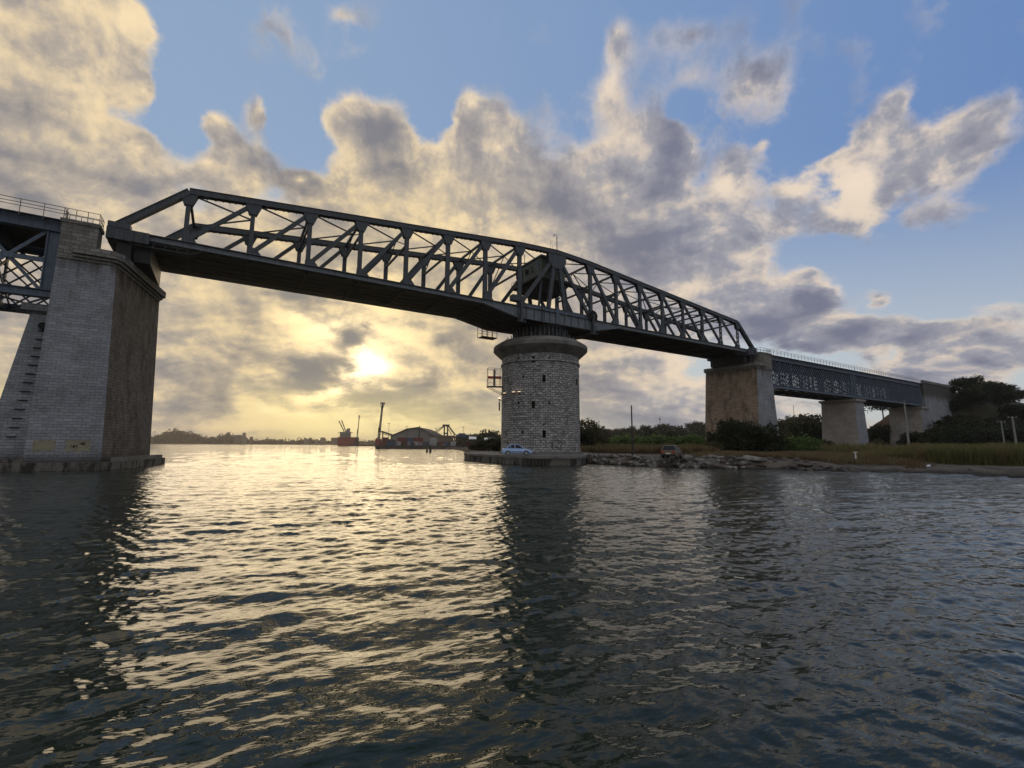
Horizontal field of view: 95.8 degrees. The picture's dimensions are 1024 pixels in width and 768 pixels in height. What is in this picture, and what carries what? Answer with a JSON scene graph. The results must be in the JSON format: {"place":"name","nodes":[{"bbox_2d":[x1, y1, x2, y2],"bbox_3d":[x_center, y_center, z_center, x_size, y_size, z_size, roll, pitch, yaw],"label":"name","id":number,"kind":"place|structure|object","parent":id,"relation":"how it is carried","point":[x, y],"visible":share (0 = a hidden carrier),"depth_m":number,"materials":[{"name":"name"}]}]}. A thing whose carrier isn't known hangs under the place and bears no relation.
{"place":"outdoors","nodes":[
{"label":"outdoors","id":0,"kind":"place"},
{"bbox_2d":[151,443,372,444],"bbox_3d":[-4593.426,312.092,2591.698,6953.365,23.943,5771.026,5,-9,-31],"label":"shore","id":1,"kind":"structure","parent":0,"point":[266,444],"depth_m":1766.32,"materials":[{"name":"soil"}]},
{"bbox_2d":[234,435,241,443],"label":"building","id":2,"kind":"structure","parent":1,"relation":"on","point":[237,439],"depth_m":1742.85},
{"bbox_2d":[242,433,245,443],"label":"building","id":3,"kind":"structure","parent":1,"relation":"on","point":[243,437],"depth_m":1743.58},
{"bbox_2d":[151,428,381,443],"bbox_3d":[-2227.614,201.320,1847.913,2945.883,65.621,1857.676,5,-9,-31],"label":"wood","id":4,"kind":"object","parent":1,"relation":"on","point":[175,436],"visible":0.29,"depth_m":1802.87,"materials":[{"name":"green plant"}]},
{"bbox_2d":[331,438,337,444],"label":"building","id":5,"kind":"structure","parent":1,"relation":"on","point":[334,441],"depth_m":1741.87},
{"bbox_2d":[469,437,475,444],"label":"white roofed shed","id":6,"kind":"structure","parent":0,"point":[472,440],"depth_m":175.84,"materials":[{"name":"paint"}]},
{"bbox_2d":[0,444,1023,767],"bbox_3d":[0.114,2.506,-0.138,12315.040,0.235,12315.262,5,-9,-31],"label":"water","id":7,"kind":"structure","parent":0,"point":[262,606],"depth_m":6.87,"materials":[{"name":"grey liquid"}]},
{"bbox_2d":[0,207,165,471],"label":"rest pier","id":8,"kind":"structure","parent":7,"relation":"in","point":[77,393],"depth_m":44.38,"materials":[{"name":"brick"}]},
{"bbox_2d":[0,194,67,313],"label":"lattice span","id":9,"kind":"object","parent":8,"relation":"on","point":[23,234],"visible":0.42,"depth_m":44.99,"materials":[{"name":"grey metal"}]},
{"bbox_2d":[338,420,358,445],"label":"cargo ship","id":10,"kind":"object","parent":7,"relation":"on","point":[345,438],"visible":0.95,"depth_m":691.32,"materials":[{"name":"paint"}]},
{"bbox_2d":[375,445,459,448],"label":"quay","id":11,"kind":"structure","parent":7,"relation":"in","point":[403,447],"depth_m":261.84,"materials":[{"name":"concrete"}]},
{"bbox_2d":[375,402,384,444],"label":"harbour crane","id":12,"kind":"object","parent":11,"relation":"on","point":[378,441],"visible":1,"depth_m":286.02,"materials":[{"name":"paint"}]},
{"bbox_2d":[382,437,388,444],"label":"container","id":13,"kind":"object","parent":11,"relation":"on","point":[384,439],"visible":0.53,"depth_m":281.40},
{"bbox_2d":[397,437,408,440],"bbox_3d":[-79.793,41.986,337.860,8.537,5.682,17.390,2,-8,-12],"label":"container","id":14,"kind":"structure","parent":11,"relation":"on","point":[401,438],"depth_m":330.63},
{"bbox_2d":[407,438,412,445],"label":"container","id":15,"kind":"object","parent":11,"relation":"on","point":[410,440],"visible":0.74,"depth_m":281.38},
{"bbox_2d":[413,438,422,442],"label":"red shed","id":16,"kind":"structure","parent":11,"relation":"on","point":[417,439],"depth_m":320.43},
{"bbox_2d":[430,438,436,445],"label":"container","id":17,"kind":"object","parent":11,"relation":"on","point":[433,441],"visible":0.79,"depth_m":281.30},
{"bbox_2d":[456,433,468,446],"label":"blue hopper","id":18,"kind":"object","parent":11,"relation":"on","point":[461,434],"visible":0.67,"depth_m":300.74,"materials":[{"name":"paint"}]},
{"bbox_2d":[0,0,1023,441],"label":"sky","id":19,"kind":"structure","parent":0,"point":[839,181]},
{"bbox_2d":[373,393,1023,477],"bbox_3d":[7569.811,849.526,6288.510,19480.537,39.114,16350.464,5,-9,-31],"label":"ground","id":20,"kind":"structure","parent":0,"point":[986,410],"depth_m":51.09,"materials":[{"name":"soil"}]},
{"bbox_2d":[392,426,440,441],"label":"warehouse","id":21,"kind":"structure","parent":20,"relation":"on","point":[419,432],"depth_m":401.22,"materials":[{"name":"metal"}]},
{"bbox_2d":[430,435,453,441],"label":"long shed","id":22,"kind":"structure","parent":20,"relation":"on","point":[443,438],"depth_m":335.74,"materials":[{"name":"metal"}]},
{"bbox_2d":[429,424,455,441],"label":"loading gantry","id":23,"kind":"object","parent":20,"relation":"on","point":[446,425],"visible":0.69,"depth_m":346.22,"materials":[{"name":"metal"}]},
{"bbox_2d":[453,434,466,446],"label":"tree","id":24,"kind":"object","parent":20,"relation":"on","point":[459,439],"visible":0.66,"depth_m":298.07,"materials":[{"name":"green plant"}]},
{"bbox_2d":[461,433,476,445],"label":"tree","id":25,"kind":"object","parent":20,"relation":"on","point":[465,440],"visible":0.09,"depth_m":221.71,"materials":[{"name":"green plant"}]},
{"bbox_2d":[465,433,483,442],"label":"tree","id":26,"kind":"object","parent":20,"relation":"on","point":[478,438],"visible":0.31,"depth_m":189.41,"materials":[{"name":"green plant"}]},
{"bbox_2d":[471,440,489,450],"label":"dense bush","id":27,"kind":"object","parent":20,"relation":"on","point":[476,445],"visible":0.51,"depth_m":110.99,"materials":[{"name":"green plant"}]},
{"bbox_2d":[480,429,499,437],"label":"tree","id":28,"kind":"object","parent":20,"relation":"on","point":[491,434],"visible":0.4,"depth_m":216.68,"materials":[{"name":"green plant"}]},
{"bbox_2d":[479,437,500,450],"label":"dense bush","id":29,"kind":"object","parent":20,"relation":"on","point":[488,440],"visible":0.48,"depth_m":106.92,"materials":[{"name":"green plant"}]},
{"bbox_2d":[487,440,500,451],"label":"dense bush","id":30,"kind":"object","parent":20,"relation":"on","point":[496,445],"visible":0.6,"depth_m":101.05,"materials":[{"name":"green plant"}]},
{"bbox_2d":[464,451,586,465],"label":"quay platform","id":31,"kind":"structure","parent":20,"relation":"on","point":[541,459],"depth_m":60.85,"materials":[{"name":"concrete"}]},
{"bbox_2d":[502,444,532,454],"bbox_3d":[0.678,8.969,63.185,4.210,1.485,1.902,0,-8,-2],"label":"parked car","id":32,"kind":"object","parent":31,"relation":"on","point":[514,448],"visible":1,"depth_m":62.37,"materials":[{"name":"blue metal"}]},
{"bbox_2d":[493,332,586,453],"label":"round bridge pier","id":33,"kind":"structure","parent":31,"relation":"on","point":[540,413],"depth_m":73.57,"materials":[{"name":"stone"}]},
{"bbox_2d":[105,188,756,367],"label":"swing bridge","id":34,"kind":"structure","parent":33,"relation":"on","point":[540,278],"depth_m":69.19,"materials":[{"name":"paint"}]},
{"bbox_2d":[487,368,502,394],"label":"navigation sign","id":35,"kind":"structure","parent":33,"relation":"attached to","point":[493,377],"depth_m":79.28,"materials":[{"name":"metal"}]},
{"bbox_2d":[580,428,595,446],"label":"dense bush","id":36,"kind":"object","parent":20,"relation":"on","point":[586,438],"visible":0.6,"depth_m":102.70,"materials":[{"name":"green plant"}]},
{"bbox_2d":[580,417,603,435],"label":"light tree","id":37,"kind":"object","parent":20,"relation":"on","point":[592,423],"visible":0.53,"depth_m":121.88,"materials":[{"name":"green plant"}]},
{"bbox_2d":[593,433,609,444],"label":"dense bush","id":38,"kind":"object","parent":20,"relation":"on","point":[601,438],"visible":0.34,"depth_m":118.77,"materials":[{"name":"green plant"}]},
{"bbox_2d":[596,425,614,437],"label":"tree","id":39,"kind":"object","parent":20,"relation":"on","point":[604,431],"visible":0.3,"depth_m":254.76,"materials":[{"name":"green plant"}]},
{"bbox_2d":[615,428,633,436],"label":"tree","id":40,"kind":"object","parent":20,"relation":"on","point":[626,431],"visible":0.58,"depth_m":329.63,"materials":[{"name":"green plant"}]},
{"bbox_2d":[609,432,644,443],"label":"green shrub","id":41,"kind":"object","parent":20,"relation":"on","point":[622,439],"visible":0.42,"depth_m":138.00,"materials":[{"name":"green plant"}]},
{"bbox_2d":[631,405,633,455],"bbox_3d":[16.673,6.617,64.246,0.257,7.300,0.257,5,-9,-31],"label":"wooden pole","id":42,"kind":"object","parent":20,"relation":"on","point":[632,431],"visible":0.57,"depth_m":64.19,"materials":[{"name":"brown wood"}]},
{"bbox_2d":[628,428,641,437],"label":"tree","id":43,"kind":"object","parent":20,"relation":"on","point":[635,431],"visible":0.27,"depth_m":311.64,"materials":[{"name":"green plant"}]},
{"bbox_2d":[626,433,667,445],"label":"green shrub","id":44,"kind":"object","parent":20,"relation":"on","point":[645,440],"visible":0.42,"depth_m":132.03,"materials":[{"name":"green plant"}]},
{"bbox_2d":[636,425,659,437],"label":"tree","id":45,"kind":"object","parent":20,"relation":"on","point":[647,431],"visible":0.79,"depth_m":264.77,"materials":[{"name":"green plant"}]},
{"bbox_2d":[580,444,720,453],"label":"field grass","id":46,"kind":"structure","parent":20,"relation":"on","point":[647,449],"depth_m":84.62,"materials":[{"name":"plant"}]},
{"bbox_2d":[651,425,663,436],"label":"tree","id":47,"kind":"object","parent":20,"relation":"on","point":[660,430],"visible":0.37,"depth_m":332.77,"materials":[{"name":"green plant"}]},
{"bbox_2d":[640,431,686,444],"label":"green shrub","id":48,"kind":"object","parent":20,"relation":"on","point":[665,438],"visible":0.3,"depth_m":134.12,"materials":[{"name":"green plant"}]},
{"bbox_2d":[661,423,672,434],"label":"tree","id":49,"kind":"object","parent":20,"relation":"on","point":[667,427],"visible":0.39,"depth_m":343.78,"materials":[{"name":"green plant"}]},
{"bbox_2d":[661,445,681,457],"bbox_3d":[18.705,7.913,54.144,1.902,1.485,3.960,-4,-9,31],"label":"parked car","id":50,"kind":"object","parent":20,"relation":"on","point":[667,451],"visible":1,"depth_m":52.84,"materials":[{"name":"brown paint"}]},
{"bbox_2d":[664,428,678,437],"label":"tree","id":51,"kind":"object","parent":20,"relation":"on","point":[670,433],"visible":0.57,"depth_m":278.44,"materials":[{"name":"green plant"}]},
{"bbox_2d":[672,425,689,431],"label":"tree","id":52,"kind":"object","parent":20,"relation":"on","point":[679,428],"visible":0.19,"depth_m":308.38,"materials":[{"name":"green plant"}]},
{"bbox_2d":[676,429,691,436],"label":"tree","id":53,"kind":"object","parent":20,"relation":"on","point":[681,432],"visible":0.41,"depth_m":267.18,"materials":[{"name":"green plant"}]},
{"bbox_2d":[669,434,704,444],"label":"green shrub","id":54,"kind":"object","parent":20,"relation":"on","point":[698,441],"visible":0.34,"depth_m":133.82,"materials":[{"name":"green plant"}]},
{"bbox_2d":[678,431,704,444],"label":"green shrub","id":55,"kind":"object","parent":20,"relation":"on","point":[693,436],"visible":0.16,"depth_m":136.10,"materials":[{"name":"green plant"}]},
{"bbox_2d":[687,420,703,431],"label":"tree","id":56,"kind":"object","parent":20,"relation":"on","point":[694,425],"visible":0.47,"depth_m":365.35,"materials":[{"name":"green plant"}]},
{"bbox_2d":[691,422,704,436],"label":"tree","id":57,"kind":"object","parent":20,"relation":"on","point":[700,429],"visible":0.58,"depth_m":319.13,"materials":[{"name":"green plant"}]},
{"bbox_2d":[704,441,724,450],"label":"dense bush","id":58,"kind":"object","parent":20,"relation":"on","point":[715,444],"visible":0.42,"depth_m":83.41,"materials":[{"name":"green plant"}]},
{"bbox_2d":[704,430,727,449],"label":"dense bush","id":59,"kind":"object","parent":20,"relation":"on","point":[709,437],"visible":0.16,"depth_m":98.27,"materials":[{"name":"green plant"}]},
{"bbox_2d":[712,416,743,450],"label":"dense bush","id":60,"kind":"object","parent":20,"relation":"on","point":[724,432],"visible":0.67,"depth_m":89.00,"materials":[{"name":"green plant"}]},
{"bbox_2d":[704,347,778,444],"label":"rest pier","id":61,"kind":"structure","parent":20,"relation":"on","point":[741,392],"depth_m":106.81,"materials":[{"name":"concrete"}]},
{"bbox_2d":[593,442,891,451],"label":"green grass","id":62,"kind":"structure","parent":20,"relation":"on","point":[841,447],"depth_m":96.48,"materials":[{"name":"plant"}]},
{"bbox_2d":[728,420,767,451],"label":"dense bush","id":63,"kind":"object","parent":20,"relation":"on","point":[745,437],"visible":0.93,"depth_m":86.72,"materials":[{"name":"green plant"}]},
{"bbox_2d":[741,455,767,460],"bbox_3d":[27.395,8.392,52.322,2.921,0.685,1.571,-2,-8,18],"label":"rock slab","id":64,"kind":"object","parent":20,"relation":"on","point":[749,457],"visible":0.99,"depth_m":51.75,"materials":[{"name":"stone"}]},
{"bbox_2d":[743,420,783,451],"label":"dense bush","id":65,"kind":"object","parent":20,"relation":"on","point":[771,431],"visible":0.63,"depth_m":86.27,"materials":[{"name":"green plant"}]},
{"bbox_2d":[764,434,789,451],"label":"dense bush","id":66,"kind":"object","parent":20,"relation":"on","point":[779,439],"visible":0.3,"depth_m":90.68,"materials":[{"name":"green plant"}]},
{"bbox_2d":[777,418,797,431],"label":"dense bush","id":67,"kind":"object","parent":20,"relation":"on","point":[782,423],"visible":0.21,"depth_m":220.69,"materials":[{"name":"green plant"}]},
{"bbox_2d":[780,431,794,438],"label":"dense bush","id":68,"kind":"object","parent":20,"relation":"on","point":[786,434],"visible":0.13,"depth_m":147.99,"materials":[{"name":"green plant"}]},
{"bbox_2d":[781,433,796,450],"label":"green shrub","id":69,"kind":"object","parent":20,"relation":"on","point":[785,447],"visible":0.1,"depth_m":94.44,"materials":[{"name":"green plant"}]},
{"bbox_2d":[781,421,803,437],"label":"dense bush","id":70,"kind":"object","parent":20,"relation":"on","point":[790,429],"visible":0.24,"depth_m":164.82,"materials":[{"name":"green plant"}]},
{"bbox_2d":[781,432,823,451],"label":"green shrub","id":71,"kind":"object","parent":20,"relation":"on","point":[802,443],"visible":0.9,"depth_m":90.82,"materials":[{"name":"green plant"}]},
{"bbox_2d":[785,413,821,428],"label":"dense bush","id":72,"kind":"object","parent":20,"relation":"on","point":[803,418],"visible":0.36,"depth_m":218.18,"materials":[{"name":"green plant"}]},
{"bbox_2d":[797,463,813,466],"bbox_3d":[31.669,8.742,49.889,1.563,0.427,1.231,6,-5,-5],"label":"rock slab","id":73,"kind":"object","parent":20,"relation":"on","point":[805,464],"visible":0.97,"depth_m":49.54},
{"bbox_2d":[794,420,821,439],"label":"dense bush","id":74,"kind":"object","parent":20,"relation":"on","point":[813,429],"visible":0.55,"depth_m":149.26,"materials":[{"name":"green plant"}]},
{"bbox_2d":[684,450,944,468],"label":"dry grass","id":75,"kind":"structure","parent":20,"relation":"on","point":[838,457],"depth_m":54.69,"materials":[{"name":"plant"}]},
{"bbox_2d":[820,439,835,445],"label":"dense bush","id":76,"kind":"object","parent":20,"relation":"on","point":[827,442],"visible":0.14,"depth_m":118.95,"materials":[{"name":"green plant"}]},
{"bbox_2d":[818,398,868,444],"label":"land pier","id":77,"kind":"structure","parent":20,"relation":"on","point":[843,420],"depth_m":131.43,"materials":[{"name":"concrete"}]},
{"bbox_2d":[769,349,854,399],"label":"lattice span","id":78,"kind":"object","parent":77,"relation":"on","point":[801,369],"visible":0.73,"depth_m":123.40,"materials":[{"name":"grey metal"}]},
{"bbox_2d":[822,366,921,407],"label":"lattice span","id":79,"kind":"object","parent":77,"relation":"on","point":[874,384],"visible":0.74,"depth_m":146.64,"materials":[{"name":"grey metal"}]},
{"bbox_2d":[864,405,886,417],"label":"umbrella tree","id":80,"kind":"object","parent":20,"relation":"on","point":[882,409],"visible":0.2,"depth_m":201.86,"materials":[{"name":"green plant"}]},
{"bbox_2d":[867,439,889,445],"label":"dense bush","id":81,"kind":"object","parent":20,"relation":"on","point":[878,441],"visible":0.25,"depth_m":117.23,"materials":[{"name":"green plant"}]},
{"bbox_2d":[867,423,892,445],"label":"dense bush","id":82,"kind":"object","parent":20,"relation":"on","point":[877,432],"visible":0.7,"depth_m":163.36,"materials":[{"name":"green plant"}]},
{"bbox_2d":[903,401,909,443],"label":"concrete pole","id":83,"kind":"object","parent":20,"relation":"on","point":[907,431],"visible":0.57,"depth_m":118.55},
{"bbox_2d":[886,406,929,446],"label":"land pier","id":84,"kind":"structure","parent":20,"relation":"on","point":[917,420],"depth_m":157.98,"materials":[{"name":"concrete"}]},
{"bbox_2d":[893,430,925,445],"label":"dense bush","id":85,"kind":"object","parent":20,"relation":"on","point":[914,435],"visible":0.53,"depth_m":127.26,"materials":[{"name":"green plant"}]},
{"bbox_2d":[892,380,954,428],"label":"abutment","id":86,"kind":"object","parent":20,"relation":"on","point":[936,397],"visible":0.36,"depth_m":163.12,"materials":[{"name":"concrete"}]},
{"bbox_2d":[827,441,1023,465],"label":"reeds","id":87,"kind":"object","parent":20,"relation":"on","point":[1002,454],"visible":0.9,"depth_m":51.06,"materials":[{"name":"plant"}]},
{"bbox_2d":[912,432,945,443],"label":"dense bush","id":88,"kind":"object","parent":20,"relation":"on","point":[926,439],"visible":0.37,"depth_m":124.19,"materials":[{"name":"green plant"}]},
{"bbox_2d":[921,430,963,444],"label":"dense bush","id":89,"kind":"object","parent":20,"relation":"on","point":[950,437],"visible":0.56,"depth_m":122.32,"materials":[{"name":"green plant"}]},
{"bbox_2d":[947,384,957,393],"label":"broad tree","id":90,"kind":"object","parent":20,"relation":"on","point":[952,388],"visible":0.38,"depth_m":172.63,"materials":[{"name":"green plant"}]},
{"bbox_2d":[948,399,960,411],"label":"dense bush","id":91,"kind":"object","parent":20,"relation":"on","point":[953,403],"visible":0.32,"depth_m":169.42,"materials":[{"name":"green plant"}]},
{"bbox_2d":[929,415,982,428],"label":"broad tree","id":92,"kind":"object","parent":20,"relation":"on","point":[949,420],"visible":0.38,"depth_m":150.26,"materials":[{"name":"green plant"}]},
{"bbox_2d":[936,426,978,444],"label":"dense bush","id":93,"kind":"object","parent":20,"relation":"on","point":[962,431],"visible":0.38,"depth_m":125.52,"materials":[{"name":"green plant"}]},
{"bbox_2d":[949,374,984,390],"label":"tree","id":94,"kind":"object","parent":20,"relation":"on","point":[960,382],"visible":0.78,"depth_m":176.06,"materials":[{"name":"green plant"}]},
{"bbox_2d":[955,386,992,414],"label":"broad tree","id":95,"kind":"object","parent":20,"relation":"on","point":[965,396],"visible":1,"depth_m":165.65,"materials":[{"name":"green plant"}]},
{"bbox_2d":[960,427,996,444],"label":"dense bush","id":96,"kind":"object","parent":20,"relation":"on","point":[975,436],"visible":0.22,"depth_m":125.06,"materials":[{"name":"green plant"}]},
{"bbox_2d":[971,380,1001,403],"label":"broad tree","id":97,"kind":"object","parent":20,"relation":"on","point":[989,386],"visible":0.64,"depth_m":165.91,"materials":[{"name":"green plant"}]},
{"bbox_2d":[971,429,1011,443],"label":"dense bush","id":98,"kind":"object","parent":20,"relation":"on","point":[989,437],"visible":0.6,"depth_m":123.66,"materials":[{"name":"green plant"}]},
{"bbox_2d":[984,384,1013,401],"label":"dense bush","id":99,"kind":"object","parent":20,"relation":"on","point":[1002,388],"visible":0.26,"depth_m":176.92,"materials":[{"name":"green plant"}]},
{"bbox_2d":[997,421,1004,442],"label":"utility pole","id":100,"kind":"object","parent":20,"relation":"on","point":[1002,431],"visible":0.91,"depth_m":118.20,"materials":[{"name":"grey concrete"}]},
{"bbox_2d":[984,425,1023,443],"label":"dense bush","id":101,"kind":"object","parent":20,"relation":"on","point":[1007,434],"visible":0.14,"depth_m":125.12,"materials":[{"name":"green plant"}]},
{"bbox_2d":[991,389,1023,405],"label":"broad tree","id":102,"kind":"object","parent":20,"relation":"on","point":[1005,397],"visible":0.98,"depth_m":168.57,"materials":[{"name":"green plant"}]},
{"bbox_2d":[998,382,1017,390],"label":"broad tree","id":103,"kind":"object","parent":20,"relation":"on","point":[1012,386],"visible":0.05,"depth_m":183.66,"materials":[{"name":"green plant"}]},
{"bbox_2d":[995,403,1023,420],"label":"dense bush","id":104,"kind":"object","parent":20,"relation":"on","point":[1009,410],"visible":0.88,"depth_m":158.39,"materials":[{"name":"green plant"}]},
{"bbox_2d":[995,424,1023,443],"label":"dense bush","id":105,"kind":"object","parent":20,"relation":"on","point":[1012,433],"visible":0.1,"depth_m":126.42,"materials":[{"name":"green plant"}]},
{"bbox_2d":[1008,416,1016,442],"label":"utility pole","id":106,"kind":"object","parent":20,"relation":"on","point":[1014,431],"visible":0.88,"depth_m":112.31,"materials":[{"name":"wood"}]},
{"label":"far quay","id":107,"kind":"object","parent":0,"visible":0},
{"bbox_2d":[355,415,359,444],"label":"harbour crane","id":108,"kind":"object","parent":107,"relation":"on","point":[357,442],"visible":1,"depth_m":692.16,"materials":[{"name":"paint"}]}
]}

